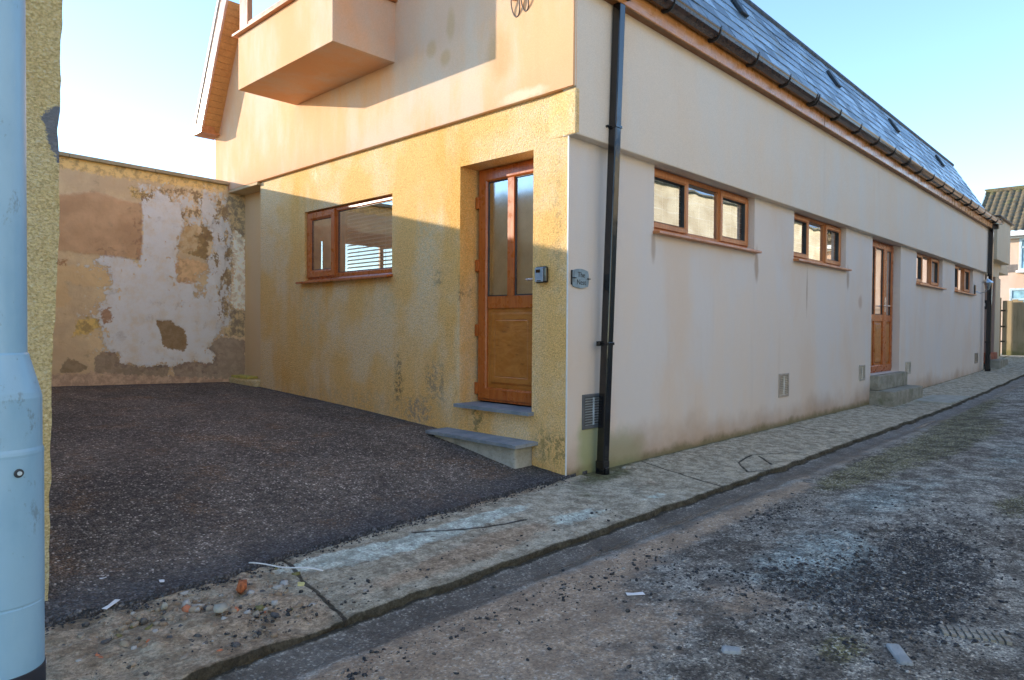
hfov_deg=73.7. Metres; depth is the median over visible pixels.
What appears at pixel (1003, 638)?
drain cover
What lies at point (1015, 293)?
window
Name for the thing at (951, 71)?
sky
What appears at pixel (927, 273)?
window
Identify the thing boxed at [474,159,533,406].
front door
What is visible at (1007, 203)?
brick house
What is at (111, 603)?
plastic strip
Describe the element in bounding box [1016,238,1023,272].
window
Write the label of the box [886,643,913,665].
stone fragment
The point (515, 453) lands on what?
entrance step
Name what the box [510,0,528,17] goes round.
cable tail
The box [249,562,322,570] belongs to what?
cable offcut
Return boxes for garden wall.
[51,151,244,386]
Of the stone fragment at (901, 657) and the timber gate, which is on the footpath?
the timber gate
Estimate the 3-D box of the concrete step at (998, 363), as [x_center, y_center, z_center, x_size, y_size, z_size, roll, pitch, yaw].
[13.173,0.709,18.489,0.245,0.370,1.350,1,1,44]
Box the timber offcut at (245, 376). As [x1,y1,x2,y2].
[231,374,257,378]
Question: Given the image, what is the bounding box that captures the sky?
[57,0,1023,266]
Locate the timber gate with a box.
[999,298,1023,355]
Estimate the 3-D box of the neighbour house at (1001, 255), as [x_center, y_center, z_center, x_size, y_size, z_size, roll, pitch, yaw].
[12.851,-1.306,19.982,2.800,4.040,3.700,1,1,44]
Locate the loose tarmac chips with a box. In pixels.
[99,470,1023,679]
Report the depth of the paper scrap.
3.14 m
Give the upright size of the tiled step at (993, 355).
0.300 m
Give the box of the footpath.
[45,353,1023,679]
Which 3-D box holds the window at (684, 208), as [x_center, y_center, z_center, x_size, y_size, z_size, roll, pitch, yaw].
[2.021,-1.304,7.078,0.228,0.643,2.191,1,1,44]
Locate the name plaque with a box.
[571,269,590,287]
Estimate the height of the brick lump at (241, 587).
0.067 m
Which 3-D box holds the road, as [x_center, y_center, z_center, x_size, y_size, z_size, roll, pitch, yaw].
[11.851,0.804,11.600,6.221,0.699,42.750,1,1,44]
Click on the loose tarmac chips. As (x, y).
(832, 614)
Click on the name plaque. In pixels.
(580, 278)
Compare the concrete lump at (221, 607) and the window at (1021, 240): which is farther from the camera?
the window at (1021, 240)
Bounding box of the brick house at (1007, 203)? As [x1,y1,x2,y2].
[980,185,1023,353]
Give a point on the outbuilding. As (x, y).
(44, 22)
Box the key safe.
[535,266,547,282]
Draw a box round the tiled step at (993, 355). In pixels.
[983,352,996,363]
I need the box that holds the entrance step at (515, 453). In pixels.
[425,427,537,468]
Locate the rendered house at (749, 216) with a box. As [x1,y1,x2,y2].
[193,0,1000,475]
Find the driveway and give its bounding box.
[45,382,586,626]
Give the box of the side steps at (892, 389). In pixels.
[869,371,969,406]
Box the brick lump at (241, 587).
[236,579,246,593]
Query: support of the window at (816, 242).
in the rendered house at (749, 216)
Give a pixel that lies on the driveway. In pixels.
(176, 487)
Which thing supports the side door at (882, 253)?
in the rendered house at (749, 216)
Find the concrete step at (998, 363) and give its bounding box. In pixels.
[990,359,1007,368]
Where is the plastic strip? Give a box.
[102,599,119,608]
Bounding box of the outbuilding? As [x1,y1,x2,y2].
[25,0,62,600]
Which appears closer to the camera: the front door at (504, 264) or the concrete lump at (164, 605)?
the concrete lump at (164, 605)
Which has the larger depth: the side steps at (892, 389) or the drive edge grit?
the side steps at (892, 389)
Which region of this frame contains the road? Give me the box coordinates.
[209,376,1023,679]
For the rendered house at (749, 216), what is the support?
on the ground
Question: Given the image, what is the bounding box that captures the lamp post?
[0,0,45,679]
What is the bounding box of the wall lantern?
[974,276,993,293]
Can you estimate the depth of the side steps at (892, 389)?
11.26 m
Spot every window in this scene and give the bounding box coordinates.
[295,195,392,283]
[653,168,761,253]
[793,213,851,270]
[916,253,946,289]
[954,265,975,295]
[1009,288,1023,301]
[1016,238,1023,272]
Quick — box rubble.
[45,567,352,679]
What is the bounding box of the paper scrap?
[626,592,644,595]
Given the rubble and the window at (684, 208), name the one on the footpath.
the rubble
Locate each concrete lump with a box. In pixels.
[161,602,167,609]
[213,602,229,612]
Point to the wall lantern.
(986, 280)
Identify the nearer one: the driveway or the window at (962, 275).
the driveway
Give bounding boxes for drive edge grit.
[45,478,569,634]
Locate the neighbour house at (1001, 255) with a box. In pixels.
[984,215,1013,358]
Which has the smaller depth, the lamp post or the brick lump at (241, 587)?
the lamp post
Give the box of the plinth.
[229,377,259,386]
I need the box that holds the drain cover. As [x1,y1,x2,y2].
[938,624,1011,645]
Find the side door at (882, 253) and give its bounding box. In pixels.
[870,240,893,372]
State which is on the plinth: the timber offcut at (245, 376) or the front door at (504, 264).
the timber offcut at (245, 376)
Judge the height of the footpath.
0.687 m
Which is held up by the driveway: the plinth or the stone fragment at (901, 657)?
the plinth
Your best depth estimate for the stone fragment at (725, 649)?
2.53 m
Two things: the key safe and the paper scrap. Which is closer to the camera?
the paper scrap
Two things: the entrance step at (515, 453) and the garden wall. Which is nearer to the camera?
the entrance step at (515, 453)

